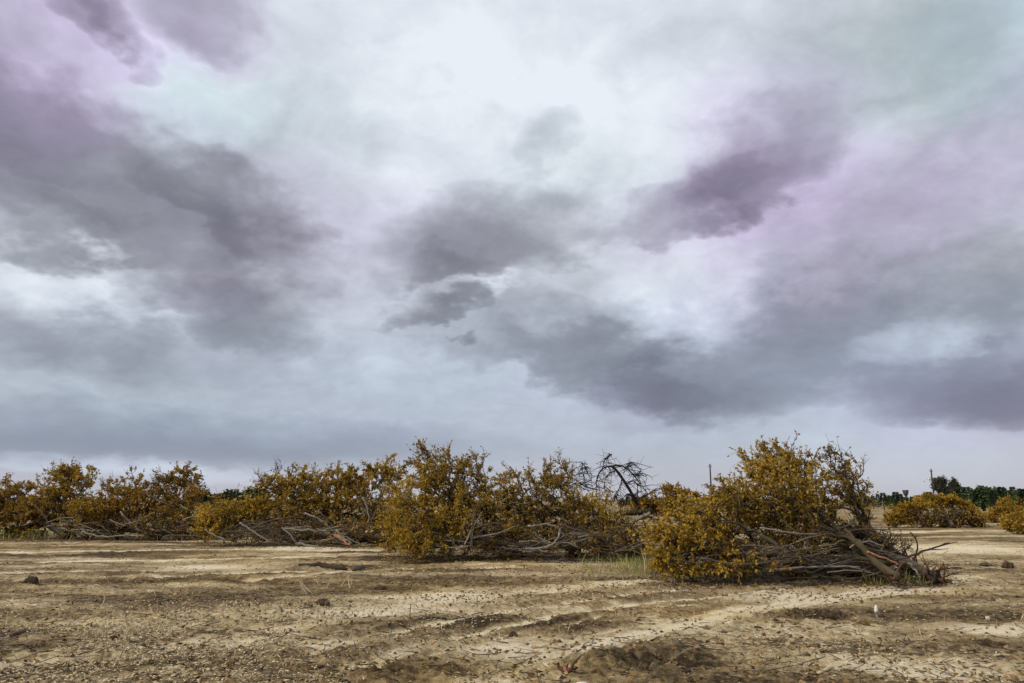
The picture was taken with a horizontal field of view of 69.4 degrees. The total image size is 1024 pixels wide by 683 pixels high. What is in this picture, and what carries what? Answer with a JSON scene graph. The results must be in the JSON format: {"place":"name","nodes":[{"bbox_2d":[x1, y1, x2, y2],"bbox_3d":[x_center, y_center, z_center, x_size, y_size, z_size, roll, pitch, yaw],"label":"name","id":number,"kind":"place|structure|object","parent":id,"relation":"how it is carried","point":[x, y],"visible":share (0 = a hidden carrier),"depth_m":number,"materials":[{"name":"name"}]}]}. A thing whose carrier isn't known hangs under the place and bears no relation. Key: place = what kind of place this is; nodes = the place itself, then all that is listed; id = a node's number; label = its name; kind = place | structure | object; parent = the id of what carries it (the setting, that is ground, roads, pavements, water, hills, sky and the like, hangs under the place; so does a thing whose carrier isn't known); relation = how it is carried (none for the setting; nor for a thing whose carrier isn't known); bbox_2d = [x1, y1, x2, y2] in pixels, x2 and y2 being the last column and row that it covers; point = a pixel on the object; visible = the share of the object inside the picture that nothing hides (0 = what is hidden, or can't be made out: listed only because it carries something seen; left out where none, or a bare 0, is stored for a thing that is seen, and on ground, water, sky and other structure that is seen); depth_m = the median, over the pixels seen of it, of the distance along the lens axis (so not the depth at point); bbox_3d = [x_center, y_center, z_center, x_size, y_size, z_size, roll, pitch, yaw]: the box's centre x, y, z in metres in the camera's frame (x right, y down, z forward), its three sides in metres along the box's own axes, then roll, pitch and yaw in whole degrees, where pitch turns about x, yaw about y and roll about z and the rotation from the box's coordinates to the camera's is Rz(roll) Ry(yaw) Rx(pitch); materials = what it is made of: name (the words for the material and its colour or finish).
{"place":"outdoors","nodes":[
{"label":"outdoors","id":0,"kind":"place"},
{"bbox_2d":[0,499,1023,682],"bbox_3d":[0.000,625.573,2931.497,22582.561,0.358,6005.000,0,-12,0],"label":"ground","id":1,"kind":"structure","parent":0,"point":[968,540],"depth_m":10.71,"materials":[{"name":"soil"}]},
{"bbox_2d":[1,629,41,636],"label":"stick","id":2,"kind":"object","parent":1,"relation":"on","point":[15,633],"visible":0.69,"depth_m":9.02,"materials":[{"name":"wood"}]},
{"bbox_2d":[22,575,38,583],"bbox_3d":[-9.274,4.618,14.250,0.269,0.232,0.155,2,-12,-11],"label":"soil clod","id":3,"kind":"object","parent":1,"relation":"on","point":[30,579],"visible":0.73,"depth_m":14.22,"materials":[{"name":"brown soil"}]},
{"bbox_2d":[0,472,72,538],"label":"uprooted tree","id":4,"kind":"object","parent":1,"relation":"on","point":[10,490],"visible":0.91,"depth_m":30.28,"materials":[{"name":"yellow plant"}]},
{"bbox_2d":[25,457,123,538],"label":"uprooted tree","id":5,"kind":"object","parent":1,"relation":"on","point":[62,474],"visible":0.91,"depth_m":30.53,"materials":[{"name":"yellow plant"}]},
{"bbox_2d":[0,492,181,536],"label":"uprooted tree","id":6,"kind":"object","parent":1,"relation":"on","point":[21,524],"visible":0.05,"depth_m":31.74,"materials":[{"name":"brown plant"}]},
{"bbox_2d":[0,527,203,540],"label":"green grass","id":7,"kind":"structure","parent":1,"relation":"on","point":[44,535],"depth_m":30.26,"materials":[{"name":"green plant"}]},
{"bbox_2d":[0,477,215,539],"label":"uprooted tree","id":8,"kind":"object","parent":1,"relation":"on","point":[10,529],"visible":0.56,"depth_m":30.28,"materials":[{"name":"brown plant"}]},
{"bbox_2d":[81,465,168,539],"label":"uprooted tree","id":9,"kind":"object","parent":1,"relation":"on","point":[129,490],"visible":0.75,"depth_m":30.50,"materials":[{"name":"yellow plant"}]},
{"bbox_2d":[50,506,202,540],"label":"uprooted tree","id":10,"kind":"object","parent":1,"relation":"on","point":[181,529],"visible":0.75,"depth_m":29.68,"materials":[{"name":"brown plant"}]},
{"bbox_2d":[73,512,191,539],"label":"uprooted tree","id":11,"kind":"object","parent":1,"relation":"on","point":[86,537],"visible":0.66,"depth_m":29.62,"materials":[{"name":"grey plant"}]},
{"bbox_2d":[143,460,208,537],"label":"uprooted tree","id":12,"kind":"object","parent":1,"relation":"on","point":[178,480],"visible":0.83,"depth_m":31.01,"materials":[{"name":"yellow plant"}]},
{"bbox_2d":[230,489,241,505],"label":"pine tree","id":13,"kind":"object","parent":1,"relation":"on","point":[234,495],"visible":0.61,"depth_m":109.28,"materials":[{"name":"green plant"}]},
{"bbox_2d":[239,487,253,503],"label":"bushy tree","id":14,"kind":"object","parent":1,"relation":"on","point":[243,492],"visible":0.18,"depth_m":116.19,"materials":[{"name":"green plant"}]},
{"bbox_2d":[189,491,312,545],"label":"uprooted tree","id":15,"kind":"object","parent":1,"relation":"on","point":[203,521],"visible":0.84,"depth_m":25.79,"materials":[{"name":"yellow plant"}]},
{"bbox_2d":[207,507,351,546],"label":"uprooted tree","id":16,"kind":"object","parent":1,"relation":"on","point":[297,536],"visible":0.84,"depth_m":25.13,"materials":[{"name":"brown plant"}]},
{"bbox_2d":[284,528,327,531],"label":"broken branch","id":17,"kind":"object","parent":16,"relation":"on","point":[313,530],"visible":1,"depth_m":24.91,"materials":[{"name":"grey plant"}]},
{"bbox_2d":[187,481,406,544],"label":"uprooted tree","id":18,"kind":"object","parent":1,"relation":"on","point":[352,509],"visible":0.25,"depth_m":26.79,"materials":[{"name":"brown plant"}]},
{"bbox_2d":[247,457,349,542],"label":"uprooted tree","id":19,"kind":"object","parent":1,"relation":"on","point":[285,489],"visible":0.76,"depth_m":26.62,"materials":[{"name":"yellow plant"}]},
{"bbox_2d":[204,507,395,546],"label":"uprooted tree","id":20,"kind":"object","parent":1,"relation":"on","point":[360,535],"visible":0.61,"depth_m":25.53,"materials":[{"name":"brown plant"}]},
{"bbox_2d":[315,598,329,606],"bbox_3d":[-2.861,3.971,11.216,0.249,0.167,0.191,0,-12,0],"label":"soil clod","id":21,"kind":"object","parent":1,"relation":"on","point":[323,602],"visible":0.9,"depth_m":11.16,"materials":[{"name":"brown soil"}]},
{"bbox_2d":[298,562,347,569],"bbox_3d":[-4.403,5.206,17.189,1.505,0.164,0.113,-7,-14,30],"label":"charred log","id":22,"kind":"object","parent":1,"relation":"on","point":[321,564],"visible":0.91,"depth_m":17.15,"materials":[{"name":"black wood"}]},
{"bbox_2d":[248,495,406,532],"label":"uprooted tree","id":23,"kind":"object","parent":1,"relation":"on","point":[319,514],"visible":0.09,"depth_m":27.50,"materials":[{"name":"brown plant"}]},
{"bbox_2d":[296,460,374,543],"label":"uprooted tree","id":24,"kind":"object","parent":1,"relation":"on","point":[321,496],"visible":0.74,"depth_m":26.94,"materials":[{"name":"yellow plant"}]},
{"bbox_2d":[351,564,364,570],"bbox_3d":[-3.525,5.189,16.944,0.150,0.154,0.360,-10,-16,40],"label":"stick","id":25,"kind":"object","parent":1,"relation":"on","point":[357,567],"visible":0.98,"depth_m":16.90,"materials":[{"name":"wood"}]},
{"bbox_2d":[331,452,413,546],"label":"uprooted tree","id":26,"kind":"object","parent":1,"relation":"on","point":[385,470],"visible":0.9,"depth_m":27.02,"materials":[{"name":"yellow plant"}]},
{"bbox_2d":[418,616,464,619],"bbox_3d":[-0.955,3.777,10.090,0.700,0.080,0.032,7,-14,-28],"label":"stick","id":27,"kind":"object","parent":1,"relation":"on","point":[441,618],"visible":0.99,"depth_m":10.07,"materials":[{"name":"wood"}]},
{"bbox_2d":[371,451,538,560],"bbox_3d":[-1.414,4.439,20.140,4.623,2.905,2.632,4,-13,-20],"label":"uprooted tree","id":28,"kind":"object","parent":1,"relation":"on","point":[399,534],"visible":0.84,"depth_m":19.66,"materials":[{"name":"yellow plant"}]},
{"bbox_2d":[372,462,540,560],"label":"uprooted tree","id":29,"kind":"object","parent":1,"relation":"on","point":[383,513],"visible":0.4,"depth_m":20.21,"materials":[{"name":"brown plant"}]},
{"bbox_2d":[400,436,552,556],"bbox_3d":[-1.154,4.326,20.732,4.550,3.414,2.497,-2,-12,10],"label":"uprooted tree","id":30,"kind":"object","parent":1,"relation":"on","point":[462,470],"visible":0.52,"depth_m":20.88,"materials":[{"name":"yellow plant"}]},
{"bbox_2d":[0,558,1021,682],"bbox_3d":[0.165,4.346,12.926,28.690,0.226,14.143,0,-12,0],"label":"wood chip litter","id":31,"kind":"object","parent":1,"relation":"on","point":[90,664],"visible":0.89,"depth_m":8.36,"materials":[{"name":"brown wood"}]},
{"bbox_2d":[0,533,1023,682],"bbox_3d":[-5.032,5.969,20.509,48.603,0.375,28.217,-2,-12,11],"label":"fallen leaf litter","id":32,"kind":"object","parent":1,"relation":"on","point":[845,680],"visible":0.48,"depth_m":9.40,"materials":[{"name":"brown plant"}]},
{"bbox_2d":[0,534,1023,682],"bbox_3d":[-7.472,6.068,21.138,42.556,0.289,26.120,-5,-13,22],"label":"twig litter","id":33,"kind":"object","parent":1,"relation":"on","point":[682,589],"visible":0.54,"depth_m":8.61,"materials":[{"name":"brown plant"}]},
{"bbox_2d":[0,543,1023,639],"bbox_3d":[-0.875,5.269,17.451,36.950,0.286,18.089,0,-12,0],"label":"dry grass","id":34,"kind":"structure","parent":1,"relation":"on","point":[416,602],"depth_m":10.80,"materials":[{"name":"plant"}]},
{"bbox_2d":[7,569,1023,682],"bbox_3d":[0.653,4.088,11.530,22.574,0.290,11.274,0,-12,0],"label":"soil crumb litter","id":35,"kind":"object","parent":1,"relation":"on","point":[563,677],"visible":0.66,"depth_m":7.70,"materials":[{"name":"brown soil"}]},
{"bbox_2d":[401,499,636,544],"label":"uprooted tree","id":36,"kind":"object","parent":1,"relation":"on","point":[531,514],"visible":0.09,"depth_m":21.34,"materials":[{"name":"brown plant"}]},
{"bbox_2d":[410,509,647,561],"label":"uprooted tree","id":37,"kind":"object","parent":1,"relation":"on","point":[617,537],"visible":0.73,"depth_m":19.40,"materials":[{"name":"brown plant"}]},
{"bbox_2d":[528,522,564,536],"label":"broken branch","id":38,"kind":"object","parent":37,"relation":"on","point":[534,525],"visible":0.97,"depth_m":19.21,"materials":[{"name":"grey plant"}]},
{"bbox_2d":[480,456,592,556],"bbox_3d":[0.528,4.620,20.628,3.990,2.832,2.310,9,-15,-35],"label":"bush","id":39,"kind":"object","parent":1,"relation":"on","point":[504,482],"visible":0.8,"depth_m":20.32,"materials":[{"name":"yellow plant"}]},
{"bbox_2d":[453,517,651,559],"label":"uprooted tree","id":40,"kind":"object","parent":1,"relation":"on","point":[561,535],"visible":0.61,"depth_m":19.36,"materials":[{"name":"grey plant"}]},
{"bbox_2d":[525,527,561,551],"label":"broken branch","id":41,"kind":"object","parent":40,"relation":"on","point":[542,547],"visible":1,"depth_m":18.81,"materials":[{"name":"grey plant"}]},
{"bbox_2d":[523,447,609,556],"bbox_3d":[1.497,4.462,20.796,2.704,3.099,1.702,5,-13,-22],"label":"bush","id":42,"kind":"object","parent":1,"relation":"on","point":[566,490],"visible":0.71,"depth_m":20.54,"materials":[{"name":"yellow plant"}]},
{"bbox_2d":[553,655,580,679],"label":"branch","id":43,"kind":"object","parent":1,"relation":"on","point":[563,668],"visible":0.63,"depth_m":6.83,"materials":[{"name":"plant"}]},
{"bbox_2d":[516,495,657,557],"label":"uprooted tree","id":44,"kind":"object","parent":1,"relation":"on","point":[627,518],"visible":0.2,"depth_m":20.79,"materials":[{"name":"brown plant"}]},
{"bbox_2d":[615,508,652,515],"bbox_3d":[3.506,4.950,21.441,1.126,0.230,0.178,0,-12,0],"label":"log","id":45,"kind":"object","parent":44,"relation":"on","point":[631,512],"visible":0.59,"depth_m":21.38,"materials":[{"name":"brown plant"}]},
{"bbox_2d":[629,512,650,523],"bbox_3d":[3.620,4.989,20.922,0.629,0.362,0.113,0,-12,0],"label":"log","id":46,"kind":"object","parent":44,"relation":"on","point":[642,516],"visible":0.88,"depth_m":20.89,"materials":[{"name":"beige wood"}]},
{"bbox_2d":[557,478,646,549],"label":"uprooted tree","id":47,"kind":"object","parent":1,"relation":"on","point":[586,505],"visible":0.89,"depth_m":20.11,"materials":[{"name":"yellow plant"}]},
{"bbox_2d":[563,448,661,534],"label":"dead tree","id":48,"kind":"object","parent":1,"relation":"on","point":[610,472],"visible":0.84,"depth_m":22.18,"materials":[{"name":"brown wood"}]},
{"bbox_2d":[623,493,703,523],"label":"uprooted tree","id":49,"kind":"object","parent":1,"relation":"on","point":[655,515],"visible":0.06,"depth_m":29.40,"materials":[{"name":"yellow plant"}]},
{"bbox_2d":[627,481,715,526],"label":"uprooted tree","id":50,"kind":"object","parent":1,"relation":"on","point":[647,503],"visible":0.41,"depth_m":29.07,"materials":[{"name":"yellow plant"}]},
{"bbox_2d":[626,480,871,585],"bbox_3d":[4.786,3.767,14.821,5.030,2.007,2.068,0,-12,0],"label":"uprooted tree","id":51,"kind":"object","parent":1,"relation":"on","point":[666,557],"visible":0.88,"depth_m":14.46,"materials":[{"name":"yellow plant"}]},
{"bbox_2d":[700,547,839,575],"bbox_3d":[4.906,4.220,14.177,2.683,0.553,0.352,0,-12,0],"label":"broken branch","id":52,"kind":"object","parent":51,"relation":"on","point":[714,560],"visible":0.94,"depth_m":14.03,"materials":[{"name":"grey plant"}]},
{"bbox_2d":[736,548,818,570],"bbox_3d":[5.042,4.124,13.969,1.732,0.494,0.400,0,-12,0],"label":"broken branch","id":53,"kind":"object","parent":51,"relation":"on","point":[773,558],"visible":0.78,"depth_m":14.13,"materials":[{"name":"grey plant"}]},
{"bbox_2d":[578,550,932,585],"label":"green weeds","id":54,"kind":"object","parent":1,"relation":"on","point":[630,563],"visible":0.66,"depth_m":16.02,"materials":[{"name":"green plant"}]},
{"bbox_2d":[651,481,895,582],"bbox_3d":[5.297,3.881,15.144,5.090,2.010,2.001,1,-12,-7],"label":"uprooted tree","id":55,"kind":"object","parent":1,"relation":"on","point":[780,541],"visible":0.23,"depth_m":14.98,"materials":[{"name":"brown plant"}]},
{"bbox_2d":[695,431,892,567],"bbox_3d":[6.128,3.447,15.918,4.594,3.059,2.090,0,-12,0],"label":"uprooted tree","id":56,"kind":"object","parent":1,"relation":"on","point":[762,447],"visible":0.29,"depth_m":15.94,"materials":[{"name":"yellow plant"}]},
{"bbox_2d":[689,520,919,579],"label":"uprooted tree","id":57,"kind":"object","parent":1,"relation":"on","point":[825,570],"visible":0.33,"depth_m":14.71,"materials":[{"name":"grey plant"}]},
{"bbox_2d":[729,563,818,573],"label":"broken branch","id":58,"kind":"object","parent":57,"relation":"on","point":[768,572],"visible":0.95,"depth_m":13.99,"materials":[{"name":"brown plant"}]},
{"bbox_2d":[747,572,817,578],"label":"broken branch","id":59,"kind":"object","parent":57,"relation":"on","point":[779,577],"visible":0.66,"depth_m":14.32,"materials":[{"name":"grey plant"}]},
{"bbox_2d":[702,441,917,586],"bbox_3d":[5.762,3.335,14.725,3.594,2.776,2.174,-11,-17,43],"label":"uprooted tree","id":60,"kind":"object","parent":1,"relation":"on","point":[774,485],"visible":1,"depth_m":14.91,"materials":[{"name":"yellow plant"}]},
{"bbox_2d":[812,520,909,568],"bbox_3d":[6.559,3.854,14.112,1.981,0.950,0.246,2,-12,-8],"label":"broken branch","id":61,"kind":"object","parent":60,"relation":"on","point":[863,543],"visible":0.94,"depth_m":14.11,"materials":[{"name":"brown plant"}]},
{"bbox_2d":[807,579,832,585],"bbox_3d":[5.892,4.636,14.162,0.570,0.155,0.123,4,-13,-19],"label":"stick","id":62,"kind":"object","parent":1,"relation":"on","point":[811,582],"visible":0.62,"depth_m":14.11,"materials":[{"name":"brown wood"}]},
{"bbox_2d":[709,501,943,583],"bbox_3d":[6.106,3.897,14.414,4.684,1.594,1.610,0,-12,0],"label":"uprooted tree","id":63,"kind":"object","parent":1,"relation":"on","point":[922,570],"visible":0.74,"depth_m":14.27,"materials":[{"name":"grey plant"}]},
{"bbox_2d":[742,531,808,555],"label":"broken branch","id":64,"kind":"object","parent":63,"relation":"on","point":[743,545],"visible":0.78,"depth_m":14.27,"materials":[{"name":"grey plant"}]},
{"bbox_2d":[760,527,834,540],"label":"broken branch","id":65,"kind":"object","parent":63,"relation":"on","point":[793,532],"visible":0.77,"depth_m":14.43,"materials":[{"name":"grey plant"}]},
{"bbox_2d":[784,540,844,552],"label":"broken branch","id":66,"kind":"object","parent":63,"relation":"on","point":[807,548],"visible":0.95,"depth_m":14.07,"materials":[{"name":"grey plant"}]},
{"bbox_2d":[769,558,870,571],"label":"broken branch","id":67,"kind":"object","parent":63,"relation":"on","point":[830,566],"visible":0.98,"depth_m":13.90,"materials":[{"name":"brown plant"}]},
{"bbox_2d":[800,511,862,540],"bbox_3d":[6.155,3.558,14.252,1.248,0.558,0.086,0,-12,0],"label":"broken branch","id":68,"kind":"object","parent":63,"relation":"on","point":[852,522],"visible":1,"depth_m":14.23,"materials":[{"name":"grey plant"}]},
{"bbox_2d":[837,519,886,550],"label":"broken branch","id":69,"kind":"object","parent":63,"relation":"on","point":[860,532],"visible":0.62,"depth_m":14.61,"materials":[{"name":"brown plant"}]},
{"bbox_2d":[835,521,902,535],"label":"broken branch","id":70,"kind":"object","parent":63,"relation":"on","point":[873,529],"visible":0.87,"depth_m":14.54,"materials":[{"name":"grey plant"}]},
{"bbox_2d":[838,534,908,563],"bbox_3d":[6.989,3.994,14.400,1.392,0.636,0.166,0,-12,0],"label":"broken branch","id":71,"kind":"object","parent":63,"relation":"on","point":[879,552],"visible":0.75,"depth_m":14.32,"materials":[{"name":"brown plant"}]},
{"bbox_2d":[842,554,918,566],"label":"broken branch","id":72,"kind":"object","parent":63,"relation":"on","point":[867,559],"visible":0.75,"depth_m":14.11,"materials":[{"name":"brown plant"}]},
{"bbox_2d":[885,542,955,564],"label":"broken branch","id":73,"kind":"object","parent":63,"relation":"on","point":[922,551],"visible":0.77,"depth_m":14.45,"materials":[{"name":"brown plant"}]},
{"bbox_2d":[819,609,836,619],"bbox_3d":[4.283,3.704,10.013,0.238,0.155,0.150,0,-12,0],"label":"soil clod","id":74,"kind":"object","parent":1,"relation":"on","point":[825,613],"visible":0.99,"depth_m":9.98,"materials":[{"name":"brown soil"}]},
{"bbox_2d":[817,666,855,673],"bbox_3d":[3.083,3.103,7.006,0.679,0.090,0.036,9,-15,-36],"label":"stick","id":75,"kind":"object","parent":1,"relation":"on","point":[830,668],"visible":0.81,"depth_m":6.94,"materials":[{"name":"wood"}]},
{"bbox_2d":[804,563,900,585],"bbox_3d":[6.452,4.361,13.879,1.842,0.391,0.470,0,-12,0],"label":"broken branch","id":76,"kind":"object","parent":1,"relation":"on","point":[851,578],"visible":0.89,"depth_m":13.96,"materials":[{"name":"brown plant"}]},
{"bbox_2d":[827,565,884,576],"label":"broken branch","id":77,"kind":"object","parent":76,"relation":"on","point":[851,570],"visible":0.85,"depth_m":14.01,"materials":[{"name":"brown plant"}]},
{"bbox_2d":[806,436,924,581],"bbox_3d":[7.211,3.386,15.308,2.432,2.988,1.223,0,-12,0],"label":"uprooted tree","id":78,"kind":"object","parent":1,"relation":"on","point":[847,484],"visible":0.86,"depth_m":15.33,"materials":[{"name":"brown plant"}]},
{"bbox_2d":[871,571,893,583],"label":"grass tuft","id":79,"kind":"object","parent":1,"relation":"on","point":[882,578],"visible":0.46,"depth_m":14.36,"materials":[{"name":"plant"}]},
{"bbox_2d":[876,493,889,509],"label":"pine tree","id":80,"kind":"object","parent":1,"relation":"on","point":[881,498],"visible":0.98,"depth_m":111.03,"materials":[{"name":"green plant"}]},
{"bbox_2d":[820,513,958,584],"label":"uprooted tree","id":81,"kind":"object","parent":1,"relation":"on","point":[935,577],"visible":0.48,"depth_m":14.50,"materials":[{"name":"brown plant"}]},
{"bbox_2d":[892,494,906,507],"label":"pine tree","id":82,"kind":"object","parent":1,"relation":"on","point":[898,498],"visible":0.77,"depth_m":103.14,"materials":[{"name":"green plant"}]},
{"bbox_2d":[880,493,949,527],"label":"uprooted tree","id":83,"kind":"object","parent":1,"relation":"on","point":[921,502],"visible":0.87,"depth_m":42.68,"materials":[{"name":"yellow plant"}]},
{"bbox_2d":[924,475,954,494],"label":"tall tree","id":84,"kind":"object","parent":1,"relation":"on","point":[940,484],"visible":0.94,"depth_m":146.58,"materials":[{"name":"green plant"}]},
{"bbox_2d":[887,503,994,527],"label":"uprooted tree","id":85,"kind":"object","parent":1,"relation":"on","point":[901,518],"visible":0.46,"depth_m":42.44,"materials":[{"name":"yellow plant"}]},
{"bbox_2d":[902,502,992,527],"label":"uprooted tree","id":86,"kind":"object","parent":1,"relation":"on","point":[957,521],"visible":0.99,"depth_m":41.85,"materials":[{"name":"yellow plant"}]},
{"bbox_2d":[922,501,975,527],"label":"uprooted tree","id":87,"kind":"object","parent":1,"relation":"on","point":[951,521],"visible":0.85,"depth_m":42.08,"materials":[{"name":"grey plant"}]},
{"bbox_2d":[920,491,990,527],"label":"uprooted tree","id":88,"kind":"object","parent":1,"relation":"on","point":[952,500],"visible":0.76,"depth_m":42.97,"materials":[{"name":"yellow plant"}]},
{"bbox_2d":[949,476,961,492],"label":"tall tree","id":89,"kind":"object","parent":1,"relation":"on","point":[953,482],"visible":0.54,"depth_m":148.81,"materials":[{"name":"green plant"}]},
{"bbox_2d":[962,485,995,510],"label":"bushy tree","id":90,"kind":"object","parent":1,"relation":"on","point":[977,496],"visible":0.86,"depth_m":99.74,"materials":[{"name":"green plant"}]},
{"bbox_2d":[985,489,999,508],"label":"pine tree","id":91,"kind":"object","parent":1,"relation":"on","point":[992,494],"visible":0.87,"depth_m":94.13,"materials":[{"name":"green plant"}]},
{"bbox_2d":[980,494,1023,520],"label":"uprooted tree","id":92,"kind":"object","parent":1,"relation":"on","point":[1001,503],"visible":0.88,"depth_m":50.74,"materials":[{"name":"yellow plant"}]},
{"bbox_2d":[984,504,1022,522],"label":"uprooted tree","id":93,"kind":"object","parent":1,"relation":"on","point":[995,521],"visible":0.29,"depth_m":50.76,"materials":[{"name":"yellow plant"}]},
{"bbox_2d":[995,487,1011,506],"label":"pine tree","id":94,"kind":"object","parent":1,"relation":"on","point":[1001,491],"visible":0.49,"depth_m":103.29,"materials":[{"name":"green plant"}]},
{"bbox_2d":[1001,561,1013,568],"bbox_3d":[11.752,5.326,17.547,0.261,0.258,0.221,10,-15,-39],"label":"soil clod","id":95,"kind":"object","parent":1,"relation":"on","point":[1007,564],"visible":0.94,"depth_m":17.50,"materials":[{"name":"brown soil"}]},
{"bbox_2d":[996,506,1023,531],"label":"uprooted tree","id":96,"kind":"object","parent":1,"relation":"on","point":[1013,515],"visible":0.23,"depth_m":34.99,"materials":[{"name":"yellow plant"}]},
{"bbox_2d":[998,506,1023,533],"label":"uprooted tree","id":97,"kind":"object","parent":1,"relation":"on","point":[1016,526],"visible":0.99,"depth_m":34.30,"materials":[{"name":"yellow plant"}]},
{"bbox_2d":[1012,488,1023,505],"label":"pine tree","id":98,"kind":"object","parent":1,"relation":"on","point":[1019,492],"visible":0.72,"depth_m":105.25,"materials":[{"name":"green plant"}]},
{"bbox_2d":[0,0,1023,498],"label":"sky","id":99,"kind":"structure","parent":0,"point":[237,236],"materials":[{"name":"grey"}]},
{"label":"broken branch","id":100,"kind":"object","parent":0,"visible":0},
{"bbox_2d":[82,531,139,537],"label":"broken branch","id":101,"kind":"object","parent":100,"relation":"on","point":[108,536],"visible":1,"depth_m":28.64,"materials":[{"name":"brown plant"}]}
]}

